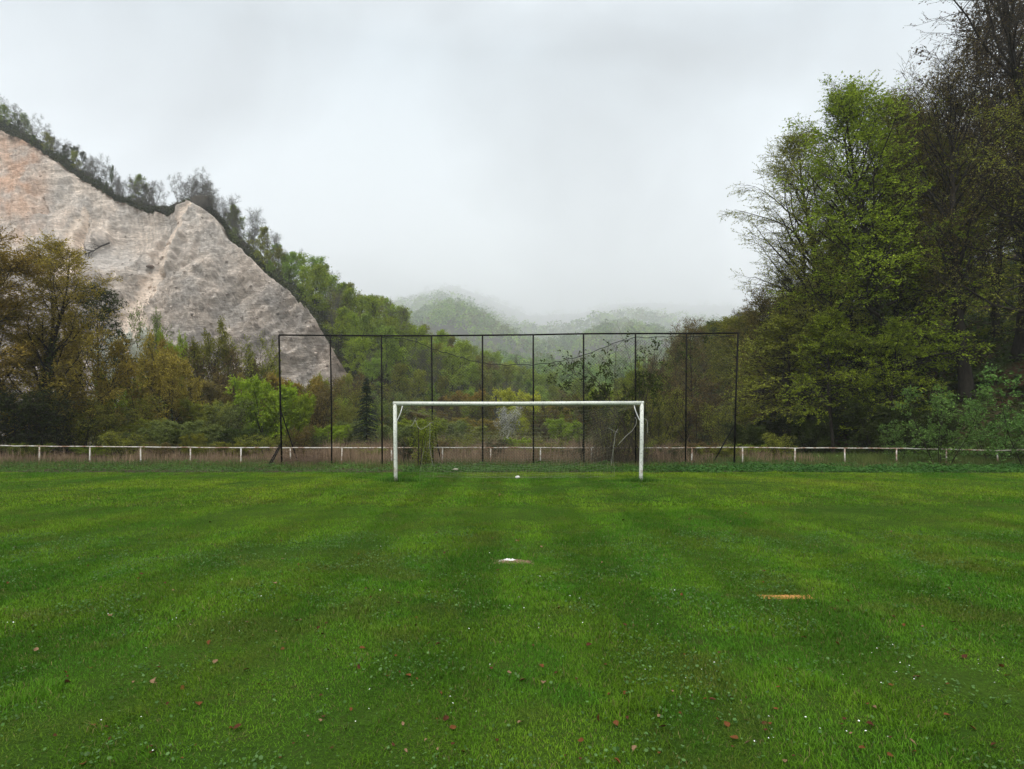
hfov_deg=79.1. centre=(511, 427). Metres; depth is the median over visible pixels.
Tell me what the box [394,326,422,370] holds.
slope tree
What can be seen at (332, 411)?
scrub bush
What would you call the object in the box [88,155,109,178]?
ridge tree
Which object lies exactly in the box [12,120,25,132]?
ridge tree
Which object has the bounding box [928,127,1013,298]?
woodland tree
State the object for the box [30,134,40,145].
ridge tree
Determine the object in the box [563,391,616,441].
bush
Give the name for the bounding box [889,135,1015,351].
olive tree
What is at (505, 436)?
thicket
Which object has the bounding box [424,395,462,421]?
dark tree
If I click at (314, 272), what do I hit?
slope tree
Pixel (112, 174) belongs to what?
ivy tree
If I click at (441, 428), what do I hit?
bush
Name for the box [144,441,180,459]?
bramble
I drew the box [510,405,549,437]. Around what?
willow tree
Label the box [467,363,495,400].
slope tree
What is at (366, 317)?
slope tree
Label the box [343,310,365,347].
slope tree
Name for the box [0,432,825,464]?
dry stalks
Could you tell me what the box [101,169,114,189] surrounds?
ridge tree
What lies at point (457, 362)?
slope tree
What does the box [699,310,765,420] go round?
woodland tree
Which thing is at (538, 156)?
sky
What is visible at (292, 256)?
slope tree
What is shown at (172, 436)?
shrub
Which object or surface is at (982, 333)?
undergrowth bush
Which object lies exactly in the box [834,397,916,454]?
undergrowth bush
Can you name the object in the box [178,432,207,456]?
bramble
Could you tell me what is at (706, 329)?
woodland tree
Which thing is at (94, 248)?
fallen tree
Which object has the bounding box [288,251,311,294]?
slope tree
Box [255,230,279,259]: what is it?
ridge tree
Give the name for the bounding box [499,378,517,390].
slope tree
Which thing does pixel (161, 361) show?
bronze tree
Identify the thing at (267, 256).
ridge tree
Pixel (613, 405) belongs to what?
scrub bush
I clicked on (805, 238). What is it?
slim tree
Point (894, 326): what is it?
green tree
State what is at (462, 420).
scrub bush
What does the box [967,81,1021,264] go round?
woodland tree
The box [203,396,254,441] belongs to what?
bush
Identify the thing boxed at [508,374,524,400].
slope tree
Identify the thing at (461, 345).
slope tree
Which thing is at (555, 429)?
bush
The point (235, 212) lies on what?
ridge tree
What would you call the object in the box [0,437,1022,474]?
ground
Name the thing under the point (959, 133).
woodland tree
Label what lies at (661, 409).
bush
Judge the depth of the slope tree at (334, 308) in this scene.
122.42 m
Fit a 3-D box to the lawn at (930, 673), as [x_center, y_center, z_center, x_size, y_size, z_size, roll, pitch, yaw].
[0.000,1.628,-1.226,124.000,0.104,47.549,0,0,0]
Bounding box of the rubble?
[2,151,337,388]
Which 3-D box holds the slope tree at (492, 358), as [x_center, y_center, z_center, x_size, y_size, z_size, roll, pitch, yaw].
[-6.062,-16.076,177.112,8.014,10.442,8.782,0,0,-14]
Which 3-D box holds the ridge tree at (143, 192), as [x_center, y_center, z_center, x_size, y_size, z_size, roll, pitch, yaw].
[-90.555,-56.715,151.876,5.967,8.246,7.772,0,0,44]
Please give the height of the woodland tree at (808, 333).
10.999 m
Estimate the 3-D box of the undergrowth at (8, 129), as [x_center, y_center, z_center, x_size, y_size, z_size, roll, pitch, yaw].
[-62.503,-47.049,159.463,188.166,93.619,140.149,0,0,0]
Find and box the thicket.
[90,423,660,445]
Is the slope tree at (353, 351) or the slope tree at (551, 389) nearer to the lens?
the slope tree at (353, 351)
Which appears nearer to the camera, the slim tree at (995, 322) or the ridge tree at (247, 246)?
the slim tree at (995, 322)
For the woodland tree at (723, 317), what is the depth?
73.44 m
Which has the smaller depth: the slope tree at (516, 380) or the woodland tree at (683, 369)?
the woodland tree at (683, 369)
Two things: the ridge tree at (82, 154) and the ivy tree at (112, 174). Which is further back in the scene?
the ridge tree at (82, 154)
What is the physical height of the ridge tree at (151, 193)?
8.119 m
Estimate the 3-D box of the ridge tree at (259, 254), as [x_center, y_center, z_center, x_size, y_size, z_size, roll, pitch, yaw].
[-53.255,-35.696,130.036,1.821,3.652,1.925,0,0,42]
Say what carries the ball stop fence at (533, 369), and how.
on the ground at (191, 470)
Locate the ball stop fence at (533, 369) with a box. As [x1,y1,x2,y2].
[266,332,738,467]
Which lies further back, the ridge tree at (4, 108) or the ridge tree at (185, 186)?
the ridge tree at (4, 108)
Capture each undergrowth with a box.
[0,116,566,420]
[638,255,1023,460]
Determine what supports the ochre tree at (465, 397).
on the ground at (191, 470)
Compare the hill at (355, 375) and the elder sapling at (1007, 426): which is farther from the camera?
the hill at (355, 375)
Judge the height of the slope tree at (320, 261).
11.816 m
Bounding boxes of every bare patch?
[494,559,532,563]
[761,594,811,598]
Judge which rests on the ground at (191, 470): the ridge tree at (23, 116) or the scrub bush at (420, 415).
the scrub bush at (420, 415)
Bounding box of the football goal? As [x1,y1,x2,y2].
[393,401,647,481]
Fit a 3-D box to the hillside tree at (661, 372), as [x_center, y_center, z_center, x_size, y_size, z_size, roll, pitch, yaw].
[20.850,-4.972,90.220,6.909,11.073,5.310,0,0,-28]
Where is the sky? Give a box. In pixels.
[0,0,1023,315]
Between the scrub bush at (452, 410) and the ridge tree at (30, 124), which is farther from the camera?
the ridge tree at (30, 124)
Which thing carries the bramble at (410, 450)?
on the ground at (191, 470)
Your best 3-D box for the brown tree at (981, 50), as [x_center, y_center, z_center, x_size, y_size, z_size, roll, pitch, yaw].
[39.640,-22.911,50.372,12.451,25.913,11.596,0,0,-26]
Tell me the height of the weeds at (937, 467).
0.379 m
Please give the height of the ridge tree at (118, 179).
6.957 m
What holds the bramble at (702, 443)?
on the ground at (191, 470)
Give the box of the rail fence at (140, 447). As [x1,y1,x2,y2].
[0,445,1023,463]
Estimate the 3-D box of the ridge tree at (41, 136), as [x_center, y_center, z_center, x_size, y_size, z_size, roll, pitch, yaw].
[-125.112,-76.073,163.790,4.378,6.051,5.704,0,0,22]
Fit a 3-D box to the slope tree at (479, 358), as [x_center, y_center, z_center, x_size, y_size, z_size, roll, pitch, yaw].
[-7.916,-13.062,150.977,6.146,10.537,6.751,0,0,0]
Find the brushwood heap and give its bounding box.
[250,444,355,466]
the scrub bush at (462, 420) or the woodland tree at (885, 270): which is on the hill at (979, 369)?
the woodland tree at (885, 270)
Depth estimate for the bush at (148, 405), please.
42.03 m
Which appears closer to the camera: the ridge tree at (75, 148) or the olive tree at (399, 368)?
the olive tree at (399, 368)
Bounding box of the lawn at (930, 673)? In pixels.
[0,473,1023,768]
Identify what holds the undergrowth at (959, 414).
on the ground at (191, 470)
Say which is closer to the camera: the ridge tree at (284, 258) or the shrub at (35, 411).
the shrub at (35, 411)
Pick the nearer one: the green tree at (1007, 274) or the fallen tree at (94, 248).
the green tree at (1007, 274)
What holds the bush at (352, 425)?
on the ground at (191, 470)
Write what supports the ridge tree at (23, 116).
on the hill at (355, 375)
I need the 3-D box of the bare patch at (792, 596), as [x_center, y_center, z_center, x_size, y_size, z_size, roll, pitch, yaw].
[2.598,1.598,5.890,0.500,0.023,0.138,0,0,0]
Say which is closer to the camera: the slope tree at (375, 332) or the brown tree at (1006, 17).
the brown tree at (1006, 17)
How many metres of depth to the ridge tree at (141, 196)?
153.98 m
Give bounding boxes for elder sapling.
[877,419,923,460]
[891,384,995,464]
[960,398,1023,460]
[976,362,1023,463]
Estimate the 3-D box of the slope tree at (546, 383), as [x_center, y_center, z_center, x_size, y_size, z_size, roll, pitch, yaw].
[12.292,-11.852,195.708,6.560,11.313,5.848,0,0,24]
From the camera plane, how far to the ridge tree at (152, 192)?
152.53 m
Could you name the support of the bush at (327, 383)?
on the ground at (191, 470)
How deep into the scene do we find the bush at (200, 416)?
49.16 m
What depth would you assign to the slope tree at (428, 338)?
147.68 m
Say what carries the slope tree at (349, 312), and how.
on the hill at (355, 375)
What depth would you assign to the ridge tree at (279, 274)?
124.29 m
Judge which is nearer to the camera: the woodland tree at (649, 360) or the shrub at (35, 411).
the shrub at (35, 411)
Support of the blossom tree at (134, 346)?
on the ground at (191, 470)
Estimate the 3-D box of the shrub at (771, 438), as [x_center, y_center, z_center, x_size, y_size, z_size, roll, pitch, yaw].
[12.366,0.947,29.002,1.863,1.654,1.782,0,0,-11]
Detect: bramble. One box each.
[0,442,55,458]
[43,431,65,452]
[69,445,111,456]
[95,432,142,456]
[96,429,150,458]
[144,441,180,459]
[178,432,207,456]
[191,443,222,457]
[209,427,266,446]
[211,441,253,456]
[232,433,287,456]
[284,424,315,457]
[307,433,329,451]
[334,443,369,452]
[360,448,388,456]
[391,434,420,459]
[401,435,445,451]
[431,438,454,453]
[445,434,481,454]
[485,439,507,456]
[503,437,530,453]
[521,440,569,455]
[555,448,587,456]
[599,434,631,457]
[630,440,657,458]
[659,446,702,461]
[672,441,720,456]
[696,445,738,457]
[724,444,769,454]
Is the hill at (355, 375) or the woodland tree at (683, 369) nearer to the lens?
the woodland tree at (683, 369)
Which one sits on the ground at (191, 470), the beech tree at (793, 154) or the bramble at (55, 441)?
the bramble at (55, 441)
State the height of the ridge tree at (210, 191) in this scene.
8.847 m
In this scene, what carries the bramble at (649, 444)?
on the ground at (191, 470)
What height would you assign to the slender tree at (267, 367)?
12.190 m
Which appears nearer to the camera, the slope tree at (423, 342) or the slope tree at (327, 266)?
the slope tree at (423, 342)
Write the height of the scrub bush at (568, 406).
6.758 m
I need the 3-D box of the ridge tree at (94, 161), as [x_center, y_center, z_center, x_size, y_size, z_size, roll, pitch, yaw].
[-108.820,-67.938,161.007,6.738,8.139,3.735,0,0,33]
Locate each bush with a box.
[75,388,171,445]
[94,367,154,437]
[175,398,231,445]
[179,341,262,411]
[198,370,273,437]
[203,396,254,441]
[223,374,302,446]
[247,355,281,416]
[263,391,316,446]
[267,372,324,445]
[294,375,344,439]
[299,378,334,402]
[311,424,352,446]
[315,371,353,436]
[322,398,348,425]
[323,401,341,424]
[323,421,372,444]
[332,368,368,410]
[333,379,374,422]
[333,398,388,439]
[335,396,359,429]
[362,389,421,435]
[375,424,417,446]
[379,393,408,418]
[392,408,436,422]
[397,418,447,444]
[404,410,448,437]
[433,420,467,441]
[446,400,484,424]
[447,418,467,431]
[450,417,502,439]
[459,393,494,425]
[464,424,489,443]
[494,406,524,437]
[517,396,565,438]
[526,410,563,440]
[529,423,553,442]
[534,422,587,443]
[543,417,582,444]
[548,400,571,422]
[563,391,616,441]
[563,394,586,423]
[571,389,606,440]
[592,390,650,441]
[607,390,637,434]
[612,385,691,449]
[646,398,703,444]
[656,373,734,446]
[721,421,769,452]
[756,416,806,444]
[785,414,841,453]
[813,399,878,436]
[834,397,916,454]
[898,406,964,447]
[943,379,1004,383]
[967,320,1015,341]
[1002,385,1023,390]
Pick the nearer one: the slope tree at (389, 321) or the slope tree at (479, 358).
the slope tree at (389, 321)
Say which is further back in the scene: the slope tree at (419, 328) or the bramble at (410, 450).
the slope tree at (419, 328)
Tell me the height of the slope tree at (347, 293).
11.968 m
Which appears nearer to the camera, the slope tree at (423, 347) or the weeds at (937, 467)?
the weeds at (937, 467)
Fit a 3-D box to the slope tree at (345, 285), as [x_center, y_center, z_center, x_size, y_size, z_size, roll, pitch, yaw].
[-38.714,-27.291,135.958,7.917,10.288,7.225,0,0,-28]
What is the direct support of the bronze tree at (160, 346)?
on the ground at (191, 470)
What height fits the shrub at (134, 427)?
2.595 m
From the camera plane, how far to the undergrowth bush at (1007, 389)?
34.80 m
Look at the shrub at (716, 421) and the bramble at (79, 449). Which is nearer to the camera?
the bramble at (79, 449)
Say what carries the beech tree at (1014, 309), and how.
on the hill at (979, 369)
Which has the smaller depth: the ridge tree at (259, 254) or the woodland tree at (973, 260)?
the woodland tree at (973, 260)
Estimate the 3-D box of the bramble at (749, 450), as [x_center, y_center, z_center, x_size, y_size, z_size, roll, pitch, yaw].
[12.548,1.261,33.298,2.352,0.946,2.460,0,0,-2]
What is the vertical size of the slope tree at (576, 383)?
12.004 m
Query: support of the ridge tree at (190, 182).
on the hill at (355, 375)
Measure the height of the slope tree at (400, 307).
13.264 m
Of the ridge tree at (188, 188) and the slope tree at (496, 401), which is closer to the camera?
the slope tree at (496, 401)
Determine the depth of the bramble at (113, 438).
30.16 m
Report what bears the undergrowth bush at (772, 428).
on the ground at (191, 470)
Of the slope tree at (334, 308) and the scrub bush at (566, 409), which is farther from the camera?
the slope tree at (334, 308)
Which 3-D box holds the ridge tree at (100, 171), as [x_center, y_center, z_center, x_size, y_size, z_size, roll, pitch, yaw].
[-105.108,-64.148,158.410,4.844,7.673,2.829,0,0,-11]
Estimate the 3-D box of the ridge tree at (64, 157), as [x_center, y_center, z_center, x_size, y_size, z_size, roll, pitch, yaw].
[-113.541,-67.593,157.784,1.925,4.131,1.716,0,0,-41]
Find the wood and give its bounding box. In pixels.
[354,282,756,425]
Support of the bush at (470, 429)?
on the ground at (191, 470)
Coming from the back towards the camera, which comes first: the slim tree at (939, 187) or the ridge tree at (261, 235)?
the ridge tree at (261, 235)
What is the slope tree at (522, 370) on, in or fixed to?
on the hill at (355, 375)
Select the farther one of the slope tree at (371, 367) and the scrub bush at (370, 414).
the slope tree at (371, 367)
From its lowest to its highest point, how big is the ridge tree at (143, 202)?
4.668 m
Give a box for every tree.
[0,97,18,119]
[0,103,11,125]
[0,217,75,437]
[0,229,128,454]
[3,103,21,124]
[6,306,139,453]
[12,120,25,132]
[17,113,43,140]
[18,112,32,133]
[22,118,31,134]
[29,123,46,142]
[30,127,52,146]
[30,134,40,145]
[40,131,53,150]
[42,123,57,149]
[51,136,60,152]
[56,145,70,160]
[57,138,72,151]
[62,153,68,167]
[63,140,80,161]
[66,158,82,172]
[67,145,78,161]
[67,280,135,441]
[70,149,82,169]
[75,150,86,170]
[78,156,109,180]
[80,242,109,257]
[83,153,103,173]
[85,159,95,179]
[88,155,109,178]
[90,324,148,444]
[92,163,108,181]
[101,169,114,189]
[105,166,120,191]
[109,164,113,192]
[109,185,122,199]
[111,334,184,440]
[113,175,123,194]
[115,180,126,197]
[122,174,157,201]
[126,173,148,198]
[126,177,158,205]
[127,300,173,413]
[134,194,148,211]
[134,326,206,430]
[137,184,147,201]
[138,177,164,204]
[140,181,163,204]
[144,186,170,207]
[146,193,154,209]
[153,328,188,429]
[169,175,191,202]
[172,173,201,196]
[177,180,189,201]
[178,172,213,194]
[178,315,232,423]
[188,168,205,196]
[190,178,212,196]
[200,177,207,194]
[203,187,230,214]
[204,179,240,223]
[205,181,216,207]
[216,197,228,226]
[221,330,280,399]
[224,198,243,238]
[225,205,250,240]
[228,227,242,242]
[229,210,265,243]
[229,214,261,246]
[240,238,258,255]
[243,207,263,245]
[244,226,273,261]
[253,250,262,263]
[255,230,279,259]
[260,227,284,271]
[260,250,274,273]
[265,260,276,274]
[269,244,282,266]
[269,246,287,275]
[273,267,282,281]
[275,250,303,289]
[275,255,298,283]
[282,276,299,294]
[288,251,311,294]
[293,264,314,298]
[298,254,328,305]
[298,263,330,311]
[301,264,332,308]
[316,274,342,323]
[319,282,347,336]
[321,280,349,314]
[322,306,352,350]
[323,291,346,334]
[329,286,359,333]
[339,298,361,331]
[340,312,376,364]
[341,280,361,305]
[342,336,377,375]
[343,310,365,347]
[343,337,365,370]
[344,309,359,342]
[350,377,378,443]
[353,295,367,325]
[355,310,379,342]
[356,295,384,346]
[361,293,380,332]
[361,358,380,393]
[364,352,379,383]
[366,294,390,339]
[372,325,397,372]
[373,320,385,358]
[375,324,400,383]
[378,296,390,314]
[378,303,405,342]
[378,362,419,409]
[379,316,406,358]
[381,299,412,345]
[382,332,416,379]
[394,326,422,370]
[397,378,410,400]
[400,306,417,344]
[403,324,428,367]
[404,323,416,352]
[404,345,430,398]
[407,338,430,377]
[407,368,429,409]
[415,345,436,389]
[417,324,431,340]
[423,383,440,401]
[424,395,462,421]
[425,333,433,356]
[427,341,449,381]
[427,346,472,401]
[428,341,444,379]
[434,329,450,345]
[434,345,461,388]
[436,336,457,367]
[438,388,495,421]
[442,344,463,378]
[449,338,472,389]
[459,362,480,394]
[460,345,475,379]
[464,389,473,396]
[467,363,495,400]
[469,344,481,358]
[470,353,489,389]
[478,360,500,396]
[480,350,498,362]
[484,368,505,411]
[486,355,500,385]
[489,386,516,418]
[490,387,540,437]
[492,351,503,385]
[496,362,519,401]
[497,360,523,390]
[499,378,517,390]
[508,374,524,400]
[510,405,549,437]
[516,366,535,393]
[519,379,544,401]
[535,373,548,397]
[536,385,546,406]
[544,373,554,392]
[546,386,563,401]
[547,371,559,399]
[555,390,565,413]
[568,382,581,397]
[570,377,582,396]
[570,382,594,397]
[620,359,668,436]
[637,353,659,392]
[647,358,672,400]
[661,342,707,410]
[662,334,697,398]
[664,316,714,427]
[667,326,701,385]
[687,323,725,392]
[692,320,720,393]
[696,318,745,390]
[697,321,743,386]
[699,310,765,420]
[706,325,751,388]
[709,314,743,385]
[712,310,866,446]
[715,118,1004,419]
[715,283,785,419]
[717,312,846,421]
[724,307,771,382]
[731,293,824,406]
[743,250,819,418]
[755,196,853,431]
[763,70,1001,432]
[770,213,868,452]
[774,80,990,416]
[775,305,882,454]
[791,271,865,390]
[793,161,918,401]
[839,315,957,434]
[845,204,905,331]
[853,100,997,375]
[862,139,958,407]
[872,25,1023,402]
[877,102,984,373]
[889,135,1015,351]
[903,0,1023,361]
[903,37,1023,345]
[910,1,1023,302]
[924,94,980,187]
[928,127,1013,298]
[935,182,1007,296]
[948,79,1023,341]
[959,198,1023,320]
[960,0,1023,250]
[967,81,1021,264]
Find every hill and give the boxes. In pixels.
[1,126,518,420]
[362,285,744,431]
[649,251,1023,456]
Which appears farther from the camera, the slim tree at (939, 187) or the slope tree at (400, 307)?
the slope tree at (400, 307)
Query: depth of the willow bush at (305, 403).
47.94 m
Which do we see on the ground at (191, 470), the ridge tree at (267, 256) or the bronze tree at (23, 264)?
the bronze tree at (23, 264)
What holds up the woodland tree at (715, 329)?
on the hill at (979, 369)
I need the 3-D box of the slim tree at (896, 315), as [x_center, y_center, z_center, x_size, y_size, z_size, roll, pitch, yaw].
[24.758,-9.994,40.753,6.770,19.065,6.055,0,0,-24]
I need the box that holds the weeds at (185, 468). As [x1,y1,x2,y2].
[0,459,411,473]
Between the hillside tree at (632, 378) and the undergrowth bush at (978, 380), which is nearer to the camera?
the undergrowth bush at (978, 380)
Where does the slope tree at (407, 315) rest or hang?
on the hill at (355, 375)
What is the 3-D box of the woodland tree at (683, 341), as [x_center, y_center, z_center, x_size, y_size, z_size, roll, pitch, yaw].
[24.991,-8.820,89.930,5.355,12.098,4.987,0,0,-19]
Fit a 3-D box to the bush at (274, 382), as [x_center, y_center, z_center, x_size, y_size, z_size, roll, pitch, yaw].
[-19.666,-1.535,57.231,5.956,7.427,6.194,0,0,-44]
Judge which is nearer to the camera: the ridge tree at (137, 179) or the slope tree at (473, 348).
the ridge tree at (137, 179)
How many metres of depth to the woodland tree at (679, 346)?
74.15 m
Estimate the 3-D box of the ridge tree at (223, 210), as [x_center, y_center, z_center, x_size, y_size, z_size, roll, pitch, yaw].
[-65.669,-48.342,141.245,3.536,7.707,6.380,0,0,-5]
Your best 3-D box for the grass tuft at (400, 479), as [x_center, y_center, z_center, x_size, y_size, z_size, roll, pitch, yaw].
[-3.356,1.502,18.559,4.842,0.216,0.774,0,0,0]
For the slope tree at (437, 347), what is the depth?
124.91 m
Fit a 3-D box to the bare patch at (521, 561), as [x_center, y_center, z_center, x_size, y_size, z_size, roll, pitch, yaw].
[0.022,1.598,7.440,0.475,0.026,0.250,0,0,0]
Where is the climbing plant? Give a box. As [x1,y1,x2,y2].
[535,321,711,464]
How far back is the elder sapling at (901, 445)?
28.50 m
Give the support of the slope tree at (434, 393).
on the hill at (355, 375)
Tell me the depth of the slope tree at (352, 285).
143.54 m
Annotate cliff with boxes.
[0,130,348,435]
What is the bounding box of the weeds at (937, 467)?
[665,460,1023,473]
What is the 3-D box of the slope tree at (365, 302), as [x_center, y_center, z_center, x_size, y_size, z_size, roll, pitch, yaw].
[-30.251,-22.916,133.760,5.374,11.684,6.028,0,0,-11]
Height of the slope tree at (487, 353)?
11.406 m
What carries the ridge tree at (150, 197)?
on the hill at (355, 375)
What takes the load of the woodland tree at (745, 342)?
on the hill at (979, 369)
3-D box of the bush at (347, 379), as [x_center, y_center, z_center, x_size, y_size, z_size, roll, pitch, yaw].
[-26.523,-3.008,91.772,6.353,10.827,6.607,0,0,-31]
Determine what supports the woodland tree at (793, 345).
on the hill at (979, 369)
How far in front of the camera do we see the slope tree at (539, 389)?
157.59 m
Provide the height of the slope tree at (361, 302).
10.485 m
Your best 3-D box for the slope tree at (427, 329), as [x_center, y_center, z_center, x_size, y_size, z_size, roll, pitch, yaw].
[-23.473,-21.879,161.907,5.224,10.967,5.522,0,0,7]
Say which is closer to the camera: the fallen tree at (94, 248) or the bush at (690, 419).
the bush at (690, 419)
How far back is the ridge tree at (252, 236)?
137.55 m
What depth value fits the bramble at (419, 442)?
35.84 m
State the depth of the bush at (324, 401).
51.44 m
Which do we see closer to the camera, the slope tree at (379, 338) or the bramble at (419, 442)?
the bramble at (419, 442)
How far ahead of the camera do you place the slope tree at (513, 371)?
170.51 m
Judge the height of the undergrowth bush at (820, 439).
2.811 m
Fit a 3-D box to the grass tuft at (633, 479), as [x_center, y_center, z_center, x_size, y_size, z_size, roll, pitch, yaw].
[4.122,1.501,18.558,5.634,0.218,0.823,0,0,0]
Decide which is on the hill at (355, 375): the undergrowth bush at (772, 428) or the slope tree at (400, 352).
the slope tree at (400, 352)
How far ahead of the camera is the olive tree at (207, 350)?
58.01 m
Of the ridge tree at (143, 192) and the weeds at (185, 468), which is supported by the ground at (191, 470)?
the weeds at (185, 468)
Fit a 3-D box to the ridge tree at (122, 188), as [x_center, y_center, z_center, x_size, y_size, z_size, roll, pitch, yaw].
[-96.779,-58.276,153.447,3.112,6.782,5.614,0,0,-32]
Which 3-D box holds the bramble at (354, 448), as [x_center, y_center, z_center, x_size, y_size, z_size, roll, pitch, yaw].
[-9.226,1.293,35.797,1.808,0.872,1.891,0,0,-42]
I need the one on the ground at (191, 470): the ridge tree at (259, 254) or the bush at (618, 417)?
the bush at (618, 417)
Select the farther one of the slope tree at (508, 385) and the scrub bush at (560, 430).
the slope tree at (508, 385)
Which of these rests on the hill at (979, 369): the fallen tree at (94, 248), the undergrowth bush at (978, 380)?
the undergrowth bush at (978, 380)
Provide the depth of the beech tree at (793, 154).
43.70 m
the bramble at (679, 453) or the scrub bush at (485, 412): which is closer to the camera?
the bramble at (679, 453)
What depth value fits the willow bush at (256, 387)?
47.01 m
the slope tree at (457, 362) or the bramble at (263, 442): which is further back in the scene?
the slope tree at (457, 362)
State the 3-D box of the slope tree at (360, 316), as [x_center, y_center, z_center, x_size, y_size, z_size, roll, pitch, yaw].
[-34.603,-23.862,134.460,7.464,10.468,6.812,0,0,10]
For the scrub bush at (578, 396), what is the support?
on the ground at (191, 470)
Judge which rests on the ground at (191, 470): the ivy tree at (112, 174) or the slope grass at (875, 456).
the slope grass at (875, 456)
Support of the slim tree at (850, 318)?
on the hill at (979, 369)
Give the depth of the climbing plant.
26.24 m
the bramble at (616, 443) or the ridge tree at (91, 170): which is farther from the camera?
the ridge tree at (91, 170)
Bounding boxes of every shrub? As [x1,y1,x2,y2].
[0,385,73,456]
[0,388,99,456]
[28,399,148,453]
[114,417,174,450]
[138,419,222,455]
[407,413,439,464]
[696,400,762,449]
[761,432,798,458]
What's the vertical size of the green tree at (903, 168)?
22.330 m
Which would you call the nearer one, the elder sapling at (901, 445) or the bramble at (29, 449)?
the elder sapling at (901, 445)
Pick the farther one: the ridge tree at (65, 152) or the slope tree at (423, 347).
the ridge tree at (65, 152)
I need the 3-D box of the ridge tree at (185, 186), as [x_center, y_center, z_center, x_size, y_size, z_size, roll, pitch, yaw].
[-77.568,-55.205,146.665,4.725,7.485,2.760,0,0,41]
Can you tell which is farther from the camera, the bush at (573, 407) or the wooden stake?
the bush at (573, 407)
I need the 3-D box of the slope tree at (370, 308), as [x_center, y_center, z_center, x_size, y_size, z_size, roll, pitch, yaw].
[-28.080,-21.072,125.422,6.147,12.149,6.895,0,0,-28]
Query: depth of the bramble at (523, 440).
37.33 m
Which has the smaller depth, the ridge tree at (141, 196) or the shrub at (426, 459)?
the shrub at (426, 459)
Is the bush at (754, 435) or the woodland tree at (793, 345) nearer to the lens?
the bush at (754, 435)
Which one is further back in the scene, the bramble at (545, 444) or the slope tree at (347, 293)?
the slope tree at (347, 293)
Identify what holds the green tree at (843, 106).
on the hill at (979, 369)
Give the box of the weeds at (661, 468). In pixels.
[402,460,705,473]
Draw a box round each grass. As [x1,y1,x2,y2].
[0,456,1023,468]
[700,405,1023,464]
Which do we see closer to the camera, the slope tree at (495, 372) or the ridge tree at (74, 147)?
the slope tree at (495, 372)
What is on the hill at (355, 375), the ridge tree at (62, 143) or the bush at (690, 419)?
the ridge tree at (62, 143)
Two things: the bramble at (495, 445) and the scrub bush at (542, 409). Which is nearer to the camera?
the bramble at (495, 445)
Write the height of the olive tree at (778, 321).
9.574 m
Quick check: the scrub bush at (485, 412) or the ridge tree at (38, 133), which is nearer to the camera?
the scrub bush at (485, 412)
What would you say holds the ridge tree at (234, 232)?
on the hill at (355, 375)
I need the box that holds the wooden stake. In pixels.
[418,430,418,463]
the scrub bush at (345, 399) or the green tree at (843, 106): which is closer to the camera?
the green tree at (843, 106)
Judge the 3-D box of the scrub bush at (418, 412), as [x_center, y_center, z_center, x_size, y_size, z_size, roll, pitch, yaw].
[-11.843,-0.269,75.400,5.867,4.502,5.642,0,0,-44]
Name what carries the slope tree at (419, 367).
on the hill at (355, 375)
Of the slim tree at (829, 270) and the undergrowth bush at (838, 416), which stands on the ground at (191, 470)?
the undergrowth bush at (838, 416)
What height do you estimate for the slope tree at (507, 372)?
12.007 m
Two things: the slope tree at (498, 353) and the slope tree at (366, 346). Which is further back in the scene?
the slope tree at (498, 353)
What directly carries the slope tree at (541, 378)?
on the hill at (355, 375)
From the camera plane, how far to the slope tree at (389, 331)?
103.40 m
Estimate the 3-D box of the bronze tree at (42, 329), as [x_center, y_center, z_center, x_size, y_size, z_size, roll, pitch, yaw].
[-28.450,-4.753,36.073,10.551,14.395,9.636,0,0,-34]
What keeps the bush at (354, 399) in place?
on the ground at (191, 470)
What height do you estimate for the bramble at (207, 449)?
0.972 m
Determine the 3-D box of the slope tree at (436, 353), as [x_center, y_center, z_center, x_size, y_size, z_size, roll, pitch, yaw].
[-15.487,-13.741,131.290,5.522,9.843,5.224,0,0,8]
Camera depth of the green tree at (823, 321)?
36.54 m
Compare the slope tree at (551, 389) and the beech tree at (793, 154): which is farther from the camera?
the slope tree at (551, 389)
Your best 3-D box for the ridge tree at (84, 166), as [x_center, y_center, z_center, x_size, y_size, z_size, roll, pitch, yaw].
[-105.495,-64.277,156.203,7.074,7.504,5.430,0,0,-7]
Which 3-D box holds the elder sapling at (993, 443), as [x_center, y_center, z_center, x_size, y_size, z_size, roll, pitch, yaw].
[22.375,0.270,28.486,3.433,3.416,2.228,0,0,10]
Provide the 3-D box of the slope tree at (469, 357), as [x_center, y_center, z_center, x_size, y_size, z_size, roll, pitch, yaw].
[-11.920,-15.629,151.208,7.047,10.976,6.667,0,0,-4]
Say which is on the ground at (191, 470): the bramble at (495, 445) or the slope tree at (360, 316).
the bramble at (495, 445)
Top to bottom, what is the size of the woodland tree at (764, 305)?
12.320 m
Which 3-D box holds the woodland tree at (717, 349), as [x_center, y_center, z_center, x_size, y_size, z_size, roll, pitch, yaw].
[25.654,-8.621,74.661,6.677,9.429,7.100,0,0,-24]
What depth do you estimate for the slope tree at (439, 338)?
156.06 m
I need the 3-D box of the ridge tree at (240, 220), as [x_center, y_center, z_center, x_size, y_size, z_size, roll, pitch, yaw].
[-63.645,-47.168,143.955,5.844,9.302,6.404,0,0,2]
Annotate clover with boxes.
[0,530,1023,768]
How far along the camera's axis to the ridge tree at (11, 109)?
172.84 m
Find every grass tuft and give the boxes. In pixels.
[352,475,432,482]
[600,476,696,482]
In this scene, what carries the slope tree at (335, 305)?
on the hill at (355, 375)
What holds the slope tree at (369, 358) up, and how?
on the hill at (355, 375)
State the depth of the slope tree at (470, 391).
111.56 m
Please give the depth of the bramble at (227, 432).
42.49 m
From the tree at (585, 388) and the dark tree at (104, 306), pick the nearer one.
the dark tree at (104, 306)

